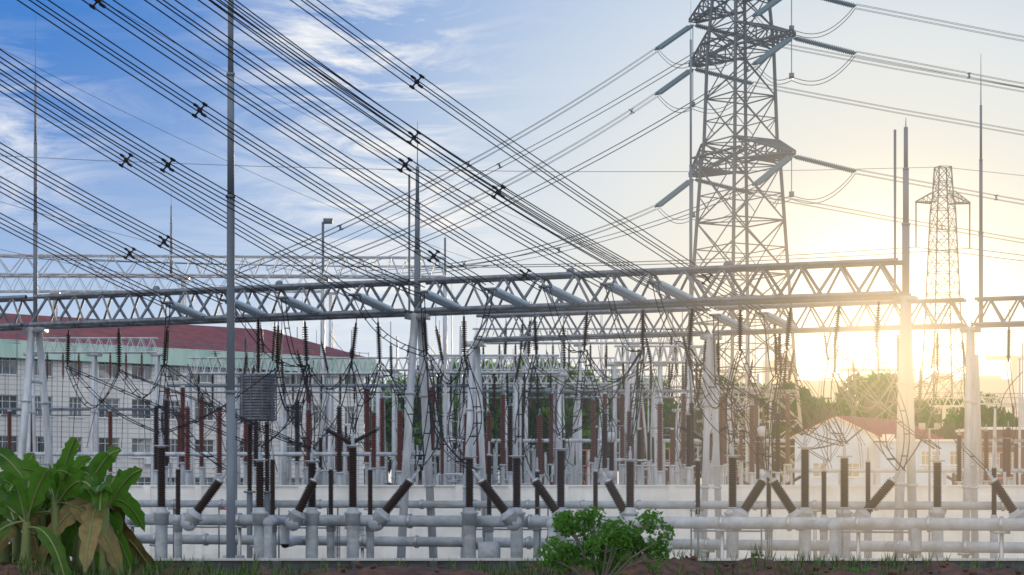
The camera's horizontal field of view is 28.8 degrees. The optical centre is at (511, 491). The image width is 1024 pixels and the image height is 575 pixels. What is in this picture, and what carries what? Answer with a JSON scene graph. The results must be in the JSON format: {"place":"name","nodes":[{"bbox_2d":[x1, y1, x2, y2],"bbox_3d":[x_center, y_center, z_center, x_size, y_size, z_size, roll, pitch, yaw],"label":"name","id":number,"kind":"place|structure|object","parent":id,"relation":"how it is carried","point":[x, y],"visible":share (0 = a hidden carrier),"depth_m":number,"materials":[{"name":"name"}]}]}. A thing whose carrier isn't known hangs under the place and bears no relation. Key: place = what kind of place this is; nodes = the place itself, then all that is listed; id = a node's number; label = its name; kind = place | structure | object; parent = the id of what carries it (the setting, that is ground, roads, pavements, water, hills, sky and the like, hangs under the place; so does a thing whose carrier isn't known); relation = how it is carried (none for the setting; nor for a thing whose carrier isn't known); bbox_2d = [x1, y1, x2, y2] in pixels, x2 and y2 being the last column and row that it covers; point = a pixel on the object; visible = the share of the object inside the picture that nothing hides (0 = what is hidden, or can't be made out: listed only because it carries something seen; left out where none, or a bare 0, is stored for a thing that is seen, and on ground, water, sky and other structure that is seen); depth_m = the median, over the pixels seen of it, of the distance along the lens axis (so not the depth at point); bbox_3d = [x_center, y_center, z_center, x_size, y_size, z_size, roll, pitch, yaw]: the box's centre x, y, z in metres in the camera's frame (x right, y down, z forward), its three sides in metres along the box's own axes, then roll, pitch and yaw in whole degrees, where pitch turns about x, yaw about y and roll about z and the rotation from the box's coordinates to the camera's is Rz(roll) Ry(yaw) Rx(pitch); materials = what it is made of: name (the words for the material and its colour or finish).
{"place":"outdoors","nodes":[
{"label":"outdoors","id":0,"kind":"place"},
{"bbox_2d":[170,33,692,401],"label":"gantry masts","id":1,"kind":"object","parent":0,"point":[327,220],"visible":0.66,"depth_m":197.86},
{"bbox_2d":[0,258,901,330],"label":"gantry beam","id":2,"kind":"structure","parent":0,"point":[704,299],"depth_m":109.11,"materials":[{"name":"grey metal"}]},
{"bbox_2d":[33,16,911,321],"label":"gantry masts","id":3,"kind":"object","parent":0,"point":[905,224],"visible":0.86,"depth_m":110.68},
{"bbox_2d":[0,553,1022,574],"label":"ground","id":4,"kind":"structure","parent":0,"point":[692,565],"depth_m":49.35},
{"bbox_2d":[0,437,154,574],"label":"banana plant","id":5,"kind":"object","parent":4,"relation":"on","point":[65,507],"visible":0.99,"depth_m":48.88,"materials":[{"name":"green plant"}]},
{"bbox_2d":[0,543,1023,574],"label":"grass","id":6,"kind":"structure","parent":4,"relation":"on","point":[144,570],"depth_m":49.79,"materials":[{"name":"green plant"}]},
{"bbox_2d":[3,554,1021,574],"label":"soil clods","id":7,"kind":"object","parent":4,"relation":"on","point":[891,572],"depth_m":48.16,"materials":[{"name":"brown soil"}]},
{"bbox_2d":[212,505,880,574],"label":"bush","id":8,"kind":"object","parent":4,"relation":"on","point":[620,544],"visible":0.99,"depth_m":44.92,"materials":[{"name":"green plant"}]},
{"bbox_2d":[0,0,1023,484],"label":"sky","id":9,"kind":"structure","parent":0,"point":[513,64],"materials":[{"name":"blue"}]},
{"bbox_2d":[2,156,1023,267],"bbox_3d":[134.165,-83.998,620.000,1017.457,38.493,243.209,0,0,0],"label":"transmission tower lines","id":10,"kind":"object","parent":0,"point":[580,263],"visible":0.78,"depth_m":595.03,"materials":[{"name":"grey metal"}]},
{"bbox_2d":[414,353,1023,484],"bbox_3d":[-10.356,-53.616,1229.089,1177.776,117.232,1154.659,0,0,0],"label":"skyline","id":11,"kind":"structure","parent":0,"point":[994,384],"depth_m":898.75},
{"bbox_2d":[474,295,1023,342],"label":"gantry beam","id":12,"kind":"structure","parent":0,"point":[850,327],"depth_m":120.45,"materials":[{"name":"grey metal"}]},
{"bbox_2d":[915,166,970,399],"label":"transmission tower","id":13,"kind":"structure","parent":0,"point":[952,196],"depth_m":619.20,"materials":[{"name":"grey metal"}]},
{"bbox_2d":[978,79,982,321],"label":"gantry mast","id":14,"kind":"object","parent":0,"point":[980,232],"visible":1,"depth_m":115.70,"materials":[{"name":"grey metal"}]},
{"label":"ground","id":15,"kind":"structure","parent":0,"visible":0},
{"bbox_2d":[0,276,334,347],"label":"gantry","id":16,"kind":"object","parent":15,"relation":"on","point":[58,291],"visible":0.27,"depth_m":259.74,"materials":[{"name":"grey metal"}]},
{"bbox_2d":[0,313,363,484],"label":"office building","id":17,"kind":"structure","parent":15,"relation":"on","point":[132,437],"depth_m":183.34,"materials":[{"name":"white concrete"}]},
{"bbox_2d":[0,333,376,465],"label":"roof","id":18,"kind":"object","parent":17,"relation":"attached to","point":[17,349],"visible":0.45,"depth_m":183.24,"materials":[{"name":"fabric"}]},
{"bbox_2d":[0,254,447,484],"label":"gantry","id":19,"kind":"object","parent":15,"relation":"on","point":[183,300],"visible":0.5,"depth_m":194.89,"materials":[{"name":"grey metal"}]},
{"bbox_2d":[225,0,236,557],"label":"pole","id":20,"kind":"object","parent":15,"relation":"on","point":[230,391],"visible":0.93,"depth_m":91.85,"materials":[{"name":"metal"}]},
{"bbox_2d":[240,319,276,557],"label":"wave trap","id":21,"kind":"object","parent":15,"relation":"on","point":[258,399],"visible":0.93,"depth_m":114.11,"materials":[{"name":"metal"}]},
{"bbox_2d":[17,295,918,557],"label":"gantry","id":22,"kind":"object","parent":15,"relation":"on","point":[905,384],"visible":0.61,"depth_m":109.66,"materials":[{"name":"grey metal"}]},
{"bbox_2d":[0,0,765,318],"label":"incoming conductors","id":23,"kind":"object","parent":22,"relation":"on","point":[397,128],"visible":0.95,"depth_m":88.54,"materials":[{"name":"black"}]},
{"bbox_2d":[89,0,712,284],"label":"bundle spacers","id":24,"kind":"object","parent":23,"relation":"on","point":[200,109],"visible":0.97,"depth_m":87.44,"materials":[{"name":"black metal"}]},
{"bbox_2d":[161,280,796,329],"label":"gantry strain insulators","id":25,"kind":"object","parent":22,"relation":"attached to","point":[617,289],"visible":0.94,"depth_m":107.63,"materials":[{"name":"grey ceramic"}]},
{"bbox_2d":[65,297,939,375],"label":"suspension strings","id":26,"kind":"object","parent":22,"relation":"hanging from","point":[585,331],"visible":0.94,"depth_m":109.67,"materials":[{"name":"black ceramic"}]},
{"bbox_2d":[21,506,920,557],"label":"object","id":27,"kind":"object","parent":15,"relation":"on","point":[338,534],"visible":0.28,"depth_m":99.78,"materials":[{"name":"metal"}]},
{"bbox_2d":[0,337,1023,484],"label":"yard equipment","id":28,"kind":"object","parent":15,"relation":"on","point":[94,355],"visible":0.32,"depth_m":158.34,"materials":[{"name":"grey paint"}]},
{"bbox_2d":[43,379,701,464],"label":"yard droppers","id":29,"kind":"object","parent":28,"relation":"on","point":[144,418],"visible":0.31,"depth_m":168.18,"materials":[{"name":"black metal"}]},
{"bbox_2d":[7,432,1023,557],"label":"gas-insulated switchgear","id":30,"kind":"object","parent":15,"relation":"on","point":[514,520],"visible":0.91,"depth_m":97.03,"materials":[{"name":"paint"}]},
{"bbox_2d":[65,284,988,471],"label":"jumpers","id":31,"kind":"object","parent":30,"relation":"on","point":[307,447],"visible":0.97,"depth_m":103.85,"materials":[{"name":"black metal"}]},
{"bbox_2d":[9,484,1023,557],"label":"yard wall","id":32,"kind":"structure","parent":15,"relation":"on","point":[1015,493],"depth_m":132.66,"materials":[{"name":"grey concrete"}]},
{"bbox_2d":[145,496,478,510],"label":"signs","id":33,"kind":"object","parent":32,"relation":"attached to","point":[474,498],"visible":0.14,"depth_m":131.59,"materials":[{"name":"white"}]},
{"bbox_2d":[70,558,1023,574],"bbox_3d":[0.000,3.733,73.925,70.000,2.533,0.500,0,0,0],"label":"kerb","id":34,"kind":"object","parent":15,"relation":"on","point":[464,562],"visible":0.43,"depth_m":73.85,"materials":[{"name":"grey concrete"}]},
{"bbox_2d":[152,388,1012,484],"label":"post insulator rows","id":35,"kind":"object","parent":15,"relation":"on","point":[690,465],"visible":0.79,"depth_m":138.60,"materials":[{"name":"ceramic"}]},
{"bbox_2d":[181,328,1023,484],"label":"gantry bays","id":36,"kind":"object","parent":15,"relation":"on","point":[615,364],"visible":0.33,"depth_m":164.58,"materials":[{"name":"grey paint"}]},
{"bbox_2d":[187,335,1016,472],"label":"bay jumpers","id":37,"kind":"object","parent":36,"relation":"on","point":[695,420],"visible":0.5,"depth_m":148.00,"materials":[{"name":"black metal"}]},
{"bbox_2d":[243,301,1010,407],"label":"bay strings","id":38,"kind":"object","parent":37,"relation":"on","point":[779,348],"visible":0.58,"depth_m":146.45,"materials":[{"name":"black ceramic"}]},
{"bbox_2d":[197,343,1014,465],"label":"gantry strings","id":39,"kind":"object","parent":36,"relation":"on","point":[494,382],"visible":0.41,"depth_m":164.90,"materials":[{"name":"black"}]},
{"bbox_2d":[225,323,1022,557],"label":"yard poles","id":40,"kind":"object","parent":15,"relation":"on","point":[650,447],"visible":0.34,"depth_m":155.61,"materials":[{"name":"grey metal"}]},
{"bbox_2d":[302,286,1023,484],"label":"yard gantries","id":41,"kind":"object","parent":15,"relation":"on","point":[944,408],"visible":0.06,"depth_m":259.79,"materials":[{"name":"grey paint"}]},
{"bbox_2d":[364,387,1014,484],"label":"yard strings","id":42,"kind":"object","parent":41,"relation":"on","point":[440,404],"visible":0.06,"depth_m":234.96,"materials":[{"name":"black"}]},
{"bbox_2d":[323,421,1012,530],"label":"switchgear bays","id":43,"kind":"object","parent":15,"relation":"on","point":[612,473],"visible":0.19,"depth_m":141.05,"materials":[{"name":"grey paint"}]},
{"bbox_2d":[322,365,1022,484],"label":"switchgear leads","id":44,"kind":"object","parent":43,"relation":"on","point":[624,435],"visible":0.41,"depth_m":153.55,"materials":[{"name":"black metal"}]},
{"bbox_2d":[364,359,1017,484],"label":"trees","id":45,"kind":"object","parent":15,"relation":"on","point":[879,388],"visible":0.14,"depth_m":249.76,"materials":[{"name":"green plant"}]},
{"bbox_2d":[460,326,980,557],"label":"gantry","id":46,"kind":"object","parent":15,"relation":"on","point":[970,486],"visible":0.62,"depth_m":120.64,"materials":[{"name":"grey metal"}]},
{"bbox_2d":[679,0,802,484],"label":"transmission tower","id":47,"kind":"structure","parent":15,"relation":"on","point":[701,171],"depth_m":229.16,"materials":[{"name":"grey metal"}]},
{"bbox_2d":[235,4,1023,274],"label":"tower conductors","id":48,"kind":"object","parent":47,"relation":"on","point":[951,74],"visible":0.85,"depth_m":221.98,"materials":[{"name":"grey"}]},
{"bbox_2d":[337,18,997,266],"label":"tower spacers","id":49,"kind":"object","parent":48,"relation":"attached to","point":[969,73],"visible":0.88,"depth_m":216.76,"materials":[{"name":"grey metal"}]},
{"bbox_2d":[655,0,856,217],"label":"tower insulators","id":50,"kind":"object","parent":47,"relation":"attached to","point":[773,170],"visible":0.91,"depth_m":222.23,"materials":[{"name":"blue"}]},
{"bbox_2d":[790,415,1023,484],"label":"gable house","id":51,"kind":"structure","parent":15,"relation":"on","point":[879,460],"depth_m":212.88,"materials":[{"name":"white paint"}]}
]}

